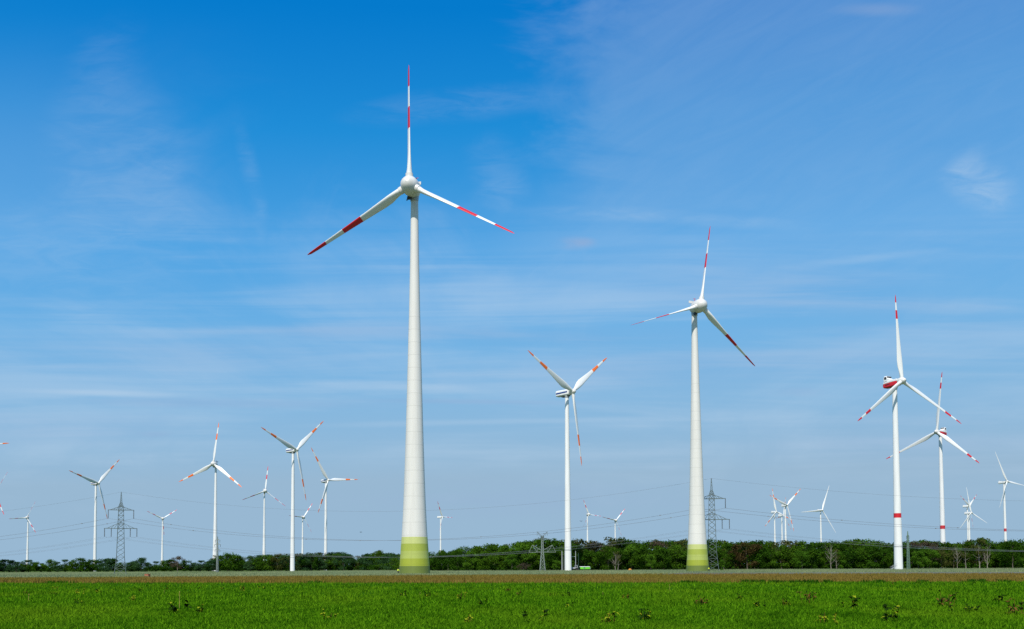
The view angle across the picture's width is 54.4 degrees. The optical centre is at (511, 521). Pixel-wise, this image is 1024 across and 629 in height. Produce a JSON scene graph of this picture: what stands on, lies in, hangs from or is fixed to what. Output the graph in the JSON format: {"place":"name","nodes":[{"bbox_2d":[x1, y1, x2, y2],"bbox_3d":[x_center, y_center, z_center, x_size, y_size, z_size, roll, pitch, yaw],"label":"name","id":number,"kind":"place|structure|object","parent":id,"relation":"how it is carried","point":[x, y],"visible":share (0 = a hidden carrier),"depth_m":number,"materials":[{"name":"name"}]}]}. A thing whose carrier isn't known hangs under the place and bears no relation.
{"place":"outdoors","nodes":[
{"label":"outdoors","id":0,"kind":"place"},
{"bbox_2d":[15,574,919,582],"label":"dry grass strip","id":1,"kind":"object","parent":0,"point":[550,582],"visible":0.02,"depth_m":112.09,"materials":[{"name":"brown plant"}]},
{"bbox_2d":[0,572,1023,583],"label":"dry grass","id":2,"kind":"structure","parent":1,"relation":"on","point":[703,577],"depth_m":124.53,"materials":[{"name":"brown plant"}]},
{"bbox_2d":[0,567,1023,577],"bbox_3d":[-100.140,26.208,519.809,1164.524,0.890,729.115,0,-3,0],"label":"pale field","id":3,"kind":"structure","parent":0,"point":[273,572],"depth_m":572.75,"materials":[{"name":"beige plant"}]},
{"bbox_2d":[12,510,35,559],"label":"wind turbine","id":4,"kind":"object","parent":3,"relation":"on","point":[27,548],"visible":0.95,"depth_m":1933.62,"materials":[{"name":"white paint"}]},
{"bbox_2d":[69,459,119,559],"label":"wind turbine","id":5,"kind":"object","parent":3,"relation":"on","point":[96,483],"visible":0.9,"depth_m":1157.46,"materials":[{"name":"white paint"}]},
{"bbox_2d":[94,558,114,571],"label":"tree","id":6,"kind":"object","parent":3,"relation":"on","point":[105,565],"visible":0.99,"depth_m":863.11,"materials":[{"name":"green plant"}]},
{"bbox_2d":[104,492,136,573],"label":"lattice pylon","id":7,"kind":"object","parent":3,"relation":"on","point":[119,515],"visible":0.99,"depth_m":479.43,"materials":[{"name":"metal"}]},
{"bbox_2d":[132,557,149,571],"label":"tree","id":8,"kind":"object","parent":3,"relation":"on","point":[141,561],"visible":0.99,"depth_m":866.87,"materials":[{"name":"green plant"}]},
{"bbox_2d":[0,564,374,570],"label":"hedge undergrowth","id":9,"kind":"object","parent":3,"relation":"on","point":[169,568],"visible":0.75,"depth_m":868.40,"materials":[{"name":"green plant"}]},
{"bbox_2d":[179,423,240,570],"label":"wind turbine","id":10,"kind":"object","parent":3,"relation":"on","point":[213,463],"visible":0.99,"depth_m":1004.36,"materials":[{"name":"white paint"}]},
{"bbox_2d":[214,552,240,570],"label":"tree","id":11,"kind":"object","parent":3,"relation":"on","point":[231,560],"visible":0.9,"depth_m":867.23,"materials":[{"name":"green plant"}]},
{"bbox_2d":[241,556,256,570],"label":"tree","id":12,"kind":"object","parent":3,"relation":"on","point":[246,565],"visible":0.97,"depth_m":868.11,"materials":[{"name":"green plant"}]},
{"bbox_2d":[251,554,273,570],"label":"tree","id":13,"kind":"object","parent":3,"relation":"on","point":[266,558],"visible":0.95,"depth_m":867.75,"materials":[{"name":"green plant"}]},
{"bbox_2d":[243,468,284,560],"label":"wind turbine","id":14,"kind":"object","parent":3,"relation":"on","point":[264,491],"visible":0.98,"depth_m":1452.85,"materials":[{"name":"white paint"}]},
{"bbox_2d":[270,554,286,569],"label":"tree","id":15,"kind":"object","parent":3,"relation":"on","point":[273,558],"visible":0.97,"depth_m":864.71,"materials":[{"name":"green plant"}]},
{"bbox_2d":[261,422,322,570],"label":"wind turbine","id":16,"kind":"object","parent":3,"relation":"on","point":[292,449],"visible":0.97,"depth_m":845.68,"materials":[{"name":"white paint"}]},
{"bbox_2d":[295,556,317,570],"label":"tree","id":17,"kind":"object","parent":3,"relation":"on","point":[306,559],"visible":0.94,"depth_m":861.91,"materials":[{"name":"green plant"}]},
{"bbox_2d":[300,553,320,570],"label":"tree","id":18,"kind":"object","parent":3,"relation":"on","point":[316,560],"visible":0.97,"depth_m":860.70,"materials":[{"name":"green plant"}]},
{"bbox_2d":[311,448,357,553],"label":"wind turbine","id":19,"kind":"object","parent":3,"relation":"on","point":[326,481],"visible":0.91,"depth_m":1113.15,"materials":[{"name":"white paint"}]},
{"bbox_2d":[326,553,344,570],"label":"tree","id":20,"kind":"object","parent":3,"relation":"on","point":[339,565],"visible":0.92,"depth_m":869.69,"materials":[{"name":"green plant"}]},
{"bbox_2d":[330,553,356,570],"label":"tree","id":21,"kind":"object","parent":3,"relation":"on","point":[345,560],"visible":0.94,"depth_m":867.55,"materials":[{"name":"green plant"}]},
{"bbox_2d":[357,555,376,569],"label":"tree","id":22,"kind":"object","parent":3,"relation":"on","point":[368,561],"visible":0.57,"depth_m":847.29,"materials":[{"name":"green plant"}]},
{"bbox_2d":[367,551,388,569],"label":"tree","id":23,"kind":"object","parent":3,"relation":"on","point":[378,554],"visible":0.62,"depth_m":791.40,"materials":[{"name":"green plant"}]},
{"bbox_2d":[375,553,399,569],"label":"tree","id":24,"kind":"object","parent":3,"relation":"on","point":[385,557],"visible":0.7,"depth_m":761.69,"materials":[{"name":"green plant"}]},
{"bbox_2d":[307,66,512,573],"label":"wind turbine","id":25,"kind":"object","parent":3,"relation":"on","point":[414,555],"visible":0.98,"depth_m":293.99,"materials":[{"name":"metal"}]},
{"bbox_2d":[433,551,461,570],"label":"tree","id":26,"kind":"object","parent":3,"relation":"on","point":[447,561],"visible":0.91,"depth_m":624.01,"materials":[{"name":"green plant"}]},
{"bbox_2d":[450,555,465,570],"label":"tree","id":27,"kind":"object","parent":3,"relation":"on","point":[459,561],"visible":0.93,"depth_m":619.21,"materials":[{"name":"green plant"}]},
{"bbox_2d":[451,546,482,570],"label":"tree","id":28,"kind":"object","parent":3,"relation":"on","point":[466,549],"visible":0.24,"depth_m":637.04,"materials":[{"name":"green plant"}]},
{"bbox_2d":[463,551,479,568],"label":"tree","id":29,"kind":"object","parent":3,"relation":"on","point":[472,560],"visible":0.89,"depth_m":615.21,"materials":[{"name":"green plant"}]},
{"bbox_2d":[476,552,493,570],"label":"tree","id":30,"kind":"object","parent":3,"relation":"on","point":[484,561],"visible":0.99,"depth_m":610.37,"materials":[{"name":"green plant"}]},
{"bbox_2d":[484,550,504,570],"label":"tree","id":31,"kind":"object","parent":3,"relation":"on","point":[496,558],"visible":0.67,"depth_m":619.17,"materials":[{"name":"green plant"}]},
{"bbox_2d":[498,549,517,568],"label":"tree","id":32,"kind":"object","parent":3,"relation":"on","point":[504,558],"visible":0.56,"depth_m":617.98,"materials":[{"name":"green plant"}]},
{"bbox_2d":[505,554,518,569],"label":"tree","id":33,"kind":"object","parent":3,"relation":"on","point":[511,561],"visible":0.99,"depth_m":594.99,"materials":[{"name":"green plant"}]},
{"bbox_2d":[502,550,531,569],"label":"tree","id":34,"kind":"object","parent":3,"relation":"on","point":[519,560],"visible":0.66,"depth_m":612.46,"materials":[{"name":"green plant"}]},
{"bbox_2d":[514,544,537,569],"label":"tree","id":35,"kind":"object","parent":3,"relation":"on","point":[524,555],"visible":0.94,"depth_m":613.02,"materials":[{"name":"green plant"}]},
{"bbox_2d":[527,549,547,569],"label":"tree","id":36,"kind":"object","parent":3,"relation":"on","point":[539,556],"visible":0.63,"depth_m":614.72,"materials":[{"name":"green plant"}]},
{"bbox_2d":[533,532,555,570],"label":"lattice pylon","id":37,"kind":"object","parent":3,"relation":"on","point":[542,537],"visible":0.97,"depth_m":559.54,"materials":[{"name":"metal"}]},
{"bbox_2d":[532,538,560,566],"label":"tree","id":38,"kind":"object","parent":3,"relation":"on","point":[549,543],"visible":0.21,"depth_m":632.25,"materials":[{"name":"green plant"}]},
{"bbox_2d":[541,548,564,568],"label":"tree","id":39,"kind":"object","parent":3,"relation":"on","point":[551,555],"visible":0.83,"depth_m":603.49,"materials":[{"name":"green plant"}]},
{"bbox_2d":[552,545,580,566],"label":"tree","id":40,"kind":"object","parent":3,"relation":"on","point":[561,552],"visible":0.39,"depth_m":606.13,"materials":[{"name":"green plant"}]},
{"bbox_2d":[528,350,606,570],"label":"wind turbine","id":41,"kind":"object","parent":3,"relation":"on","point":[567,392],"visible":0.91,"depth_m":569.11,"materials":[{"name":"white paint"}]},
{"bbox_2d":[564,543,590,569],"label":"tree","id":42,"kind":"object","parent":3,"relation":"on","point":[582,555],"visible":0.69,"depth_m":604.59,"materials":[{"name":"green plant"}]},
{"bbox_2d":[577,550,602,569],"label":"tree","id":43,"kind":"object","parent":3,"relation":"on","point":[595,561],"visible":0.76,"depth_m":606.93,"materials":[{"name":"green plant"}]},
{"bbox_2d":[590,545,621,569],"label":"tree","id":44,"kind":"object","parent":3,"relation":"on","point":[608,554],"visible":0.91,"depth_m":605.31,"materials":[{"name":"green plant"}]},
{"bbox_2d":[593,537,623,569],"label":"tree","id":45,"kind":"object","parent":3,"relation":"on","point":[615,541],"visible":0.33,"depth_m":638.91,"materials":[{"name":"green plant"}]},
{"bbox_2d":[605,537,634,569],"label":"tree","id":46,"kind":"object","parent":3,"relation":"on","point":[624,543],"visible":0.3,"depth_m":644.30,"materials":[{"name":"green plant"}]},
{"bbox_2d":[612,548,633,569],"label":"tree","id":47,"kind":"object","parent":3,"relation":"on","point":[623,557],"visible":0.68,"depth_m":611.06,"materials":[{"name":"green plant"}]},
{"bbox_2d":[621,544,638,569],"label":"tree","id":48,"kind":"object","parent":3,"relation":"on","point":[630,549],"visible":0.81,"depth_m":610.57,"materials":[{"name":"green plant"}]},
{"bbox_2d":[631,546,653,569],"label":"tree","id":49,"kind":"object","parent":3,"relation":"on","point":[641,557],"visible":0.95,"depth_m":604.75,"materials":[{"name":"green plant"}]},
{"bbox_2d":[632,540,663,569],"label":"tree","id":50,"kind":"object","parent":3,"relation":"on","point":[647,546],"visible":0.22,"depth_m":632.98,"materials":[{"name":"green plant"}]},
{"bbox_2d":[645,554,656,569],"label":"tree","id":51,"kind":"object","parent":3,"relation":"on","point":[651,558],"visible":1,"depth_m":592.24,"materials":[{"name":"green plant"}]},
{"bbox_2d":[655,547,671,569],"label":"tree","id":52,"kind":"object","parent":3,"relation":"on","point":[663,555],"visible":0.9,"depth_m":608.21,"materials":[{"name":"green plant"}]},
{"bbox_2d":[661,543,686,569],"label":"tree","id":53,"kind":"object","parent":3,"relation":"on","point":[676,555],"visible":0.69,"depth_m":614.75,"materials":[{"name":"green plant"}]},
{"bbox_2d":[362,562,1023,569],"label":"undergrowth","id":54,"kind":"object","parent":3,"relation":"on","point":[960,565],"visible":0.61,"depth_m":613.57,"materials":[{"name":"green plant"}]},
{"bbox_2d":[633,228,754,570],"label":"wind turbine","id":55,"kind":"object","parent":3,"relation":"on","point":[697,555],"visible":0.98,"depth_m":403.56,"materials":[{"name":"metal"}]},
{"bbox_2d":[707,545,723,568],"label":"tree","id":56,"kind":"object","parent":3,"relation":"on","point":[712,556],"visible":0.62,"depth_m":613.33,"materials":[{"name":"green plant"}]},
{"bbox_2d":[704,478,729,570],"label":"lattice pylon","id":57,"kind":"object","parent":3,"relation":"on","point":[713,509],"visible":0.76,"depth_m":439.42,"materials":[{"name":"metal"}]},
{"bbox_2d":[109,510,687,540],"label":"power cable","id":58,"kind":"object","parent":57,"relation":"hanging from","point":[393,540],"visible":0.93,"depth_m":460.56,"materials":[{"name":"metal"}]},
{"bbox_2d":[138,508,723,540],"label":"power cable","id":59,"kind":"object","parent":57,"relation":"hanging from","point":[448,539],"visible":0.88,"depth_m":456.47,"materials":[{"name":"metal"}]},
{"bbox_2d":[717,550,737,566],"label":"tree","id":60,"kind":"object","parent":3,"relation":"on","point":[728,555],"visible":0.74,"depth_m":611.32,"materials":[{"name":"green plant"}]},
{"bbox_2d":[722,543,748,568],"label":"tree","id":61,"kind":"object","parent":3,"relation":"on","point":[735,546],"visible":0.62,"depth_m":614.32,"materials":[{"name":"green plant"}]},
{"bbox_2d":[729,542,762,568],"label":"tree","id":62,"kind":"object","parent":3,"relation":"on","point":[741,557],"visible":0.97,"depth_m":605.42,"materials":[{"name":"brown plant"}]},
{"bbox_2d":[737,540,768,568],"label":"tree","id":63,"kind":"object","parent":3,"relation":"on","point":[756,542],"visible":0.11,"depth_m":633.07,"materials":[{"name":"green plant"}]},
{"bbox_2d":[745,545,772,568],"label":"tree","id":64,"kind":"object","parent":3,"relation":"on","point":[760,556],"visible":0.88,"depth_m":606.92,"materials":[{"name":"green plant"}]},
{"bbox_2d":[761,549,780,568],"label":"tree","id":65,"kind":"object","parent":3,"relation":"on","point":[769,560],"visible":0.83,"depth_m":609.63,"materials":[{"name":"green plant"}]},
{"bbox_2d":[765,489,790,544],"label":"wind turbine","id":66,"kind":"object","parent":3,"relation":"on","point":[774,512],"visible":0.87,"depth_m":1843.02,"materials":[{"name":"white paint"}]},
{"bbox_2d":[769,545,797,568],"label":"tree","id":67,"kind":"object","parent":3,"relation":"on","point":[784,550],"visible":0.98,"depth_m":607.63,"materials":[{"name":"green plant"}]},
{"bbox_2d":[770,490,799,540],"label":"wind turbine","id":68,"kind":"object","parent":3,"relation":"on","point":[785,504],"visible":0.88,"depth_m":1643.39,"materials":[{"name":"white paint"}]},
{"bbox_2d":[791,550,809,568],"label":"tree","id":69,"kind":"object","parent":3,"relation":"on","point":[803,556],"visible":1,"depth_m":592.11,"materials":[{"name":"green plant"}]},
{"bbox_2d":[789,545,820,568],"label":"tree","id":70,"kind":"object","parent":3,"relation":"on","point":[810,556],"visible":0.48,"depth_m":608.38,"materials":[{"name":"green plant"}]},
{"bbox_2d":[802,547,820,568],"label":"tree","id":71,"kind":"object","parent":3,"relation":"on","point":[811,559],"visible":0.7,"depth_m":606.19,"materials":[{"name":"green plant"}]},
{"bbox_2d":[802,542,826,563],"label":"tree","id":72,"kind":"object","parent":3,"relation":"on","point":[815,545],"visible":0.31,"depth_m":636.00,"materials":[{"name":"green plant"}]},
{"bbox_2d":[805,487,834,541],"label":"wind turbine","id":73,"kind":"object","parent":3,"relation":"on","point":[818,510],"visible":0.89,"depth_m":1814.19,"materials":[{"name":"white paint"}]},
{"bbox_2d":[813,551,833,568],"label":"tree","id":74,"kind":"object","parent":3,"relation":"on","point":[823,556],"visible":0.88,"depth_m":612.88,"materials":[{"name":"green plant"}]},
{"bbox_2d":[826,541,847,568],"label":"tree","id":75,"kind":"object","parent":3,"relation":"on","point":[843,546],"visible":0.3,"depth_m":635.32,"materials":[{"name":"green plant"}]},
{"bbox_2d":[829,552,846,568],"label":"tree","id":76,"kind":"object","parent":3,"relation":"on","point":[841,557],"visible":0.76,"depth_m":608.21,"materials":[{"name":"green plant"}]},
{"bbox_2d":[827,540,867,562],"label":"tree","id":77,"kind":"object","parent":3,"relation":"on","point":[845,542],"visible":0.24,"depth_m":636.04,"materials":[{"name":"green plant"}]},
{"bbox_2d":[839,547,863,568],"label":"tree","id":78,"kind":"object","parent":3,"relation":"on","point":[850,557],"visible":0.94,"depth_m":610.28,"materials":[{"name":"green plant"}]},
{"bbox_2d":[844,547,872,568],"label":"tree","id":79,"kind":"object","parent":3,"relation":"on","point":[861,552],"visible":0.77,"depth_m":611.14,"materials":[{"name":"green plant"}]},
{"bbox_2d":[844,537,879,568],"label":"tree","id":80,"kind":"object","parent":3,"relation":"on","point":[857,544],"visible":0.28,"depth_m":631.86,"materials":[{"name":"green plant"}]},
{"bbox_2d":[856,545,883,568],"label":"tree","id":81,"kind":"object","parent":3,"relation":"on","point":[871,552],"visible":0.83,"depth_m":613.95,"materials":[{"name":"green plant"}]},
{"bbox_2d":[875,548,893,568],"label":"tree","id":82,"kind":"object","parent":3,"relation":"on","point":[883,558],"visible":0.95,"depth_m":613.54,"materials":[{"name":"green plant"}]},
{"bbox_2d":[858,295,959,568],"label":"wind turbine","id":83,"kind":"object","parent":3,"relation":"on","point":[891,383],"visible":0.93,"depth_m":504.10,"materials":[{"name":"white paint"}]},
{"bbox_2d":[911,551,927,568],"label":"tree","id":84,"kind":"object","parent":3,"relation":"on","point":[919,555],"visible":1,"depth_m":590.23,"materials":[{"name":"green plant"}]},
{"bbox_2d":[903,546,935,564],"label":"tree","id":85,"kind":"object","parent":3,"relation":"on","point":[915,550],"visible":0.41,"depth_m":611.60,"materials":[{"name":"green plant"}]},
{"bbox_2d":[920,548,940,567],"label":"tree","id":86,"kind":"object","parent":3,"relation":"on","point":[929,552],"visible":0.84,"depth_m":604.00,"materials":[{"name":"green plant"}]},
{"bbox_2d":[886,374,978,546],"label":"wind turbine","id":87,"kind":"object","parent":3,"relation":"on","point":[941,433],"visible":0.84,"depth_m":752.92,"materials":[{"name":"white paint"}]},
{"bbox_2d":[932,547,953,567],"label":"tree","id":88,"kind":"object","parent":3,"relation":"on","point":[941,551],"visible":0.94,"depth_m":605.96,"materials":[{"name":"green plant"}]},
{"bbox_2d":[939,548,964,568],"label":"tree","id":89,"kind":"object","parent":3,"relation":"on","point":[955,555],"visible":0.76,"depth_m":612.68,"materials":[{"name":"green plant"}]},
{"bbox_2d":[951,548,979,567],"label":"tree","id":90,"kind":"object","parent":3,"relation":"on","point":[973,557],"visible":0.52,"depth_m":617.56,"materials":[{"name":"green plant"}]},
{"bbox_2d":[960,487,986,540],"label":"wind turbine","id":91,"kind":"object","parent":3,"relation":"on","point":[969,514],"visible":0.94,"depth_m":1603.76,"materials":[{"name":"white paint"}]},
{"bbox_2d":[967,545,988,564],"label":"tree","id":92,"kind":"object","parent":3,"relation":"on","point":[972,546],"visible":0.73,"depth_m":614.60,"materials":[{"name":"green plant"}]},
{"bbox_2d":[966,537,993,561],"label":"tree","id":93,"kind":"object","parent":3,"relation":"on","point":[988,544],"visible":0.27,"depth_m":642.77,"materials":[{"name":"green plant"}]},
{"bbox_2d":[973,546,995,566],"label":"tree","id":94,"kind":"object","parent":3,"relation":"on","point":[989,560],"visible":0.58,"depth_m":613.70,"materials":[{"name":"green plant"}]},
{"bbox_2d":[990,545,1015,567],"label":"tree","id":95,"kind":"object","parent":3,"relation":"on","point":[1002,564],"visible":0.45,"depth_m":604.99,"materials":[{"name":"green plant"}]},
{"bbox_2d":[995,452,1023,540],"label":"wind turbine","id":96,"kind":"object","parent":3,"relation":"on","point":[1004,507],"visible":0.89,"depth_m":1321.72,"materials":[{"name":"white paint"}]},
{"bbox_2d":[996,539,1023,567],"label":"tree","id":97,"kind":"object","parent":3,"relation":"on","point":[1019,555],"visible":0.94,"depth_m":591.82,"materials":[{"name":"green plant"}]},
{"bbox_2d":[0,580,1023,628],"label":"green field","id":98,"kind":"structure","parent":0,"point":[446,585],"depth_m":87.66,"materials":[{"name":"green plant"}]},
{"bbox_2d":[43,578,1013,583],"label":"rank grass","id":99,"kind":"structure","parent":98,"relation":"on","point":[812,580],"depth_m":98.22,"materials":[{"name":"green plant"}]},
{"bbox_2d":[881,604,899,621],"bbox_3d":[10.460,2.597,27.650,0.462,0.629,1.085,0,-3,-1],"label":"weed","id":100,"kind":"object","parent":98,"relation":"on","point":[884,616],"visible":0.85,"depth_m":27.57,"materials":[{"name":"plant"}]},
{"bbox_2d":[935,590,957,606],"bbox_3d":[16.314,2.943,37.390,0.692,0.770,1.128,0,-3,3],"label":"weed","id":101,"kind":"object","parent":98,"relation":"on","point":[942,599],"visible":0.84,"depth_m":37.42,"materials":[{"name":"plant"}]},
{"bbox_2d":[1006,599,1023,614],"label":"weed","id":102,"kind":"object","parent":98,"relation":"on","point":[1015,608],"visible":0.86,"depth_m":31.24,"materials":[{"name":"plant"}]},
{"bbox_2d":[0,0,1023,568],"label":"sky","id":103,"kind":"structure","parent":0,"point":[171,171],"materials":[{"name":"blue"}]},
{"bbox_2d":[657,572,1023,574],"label":"farm track","id":104,"kind":"structure","parent":0,"point":[863,572],"depth_m":257.55,"materials":[{"name":"brown soil"}]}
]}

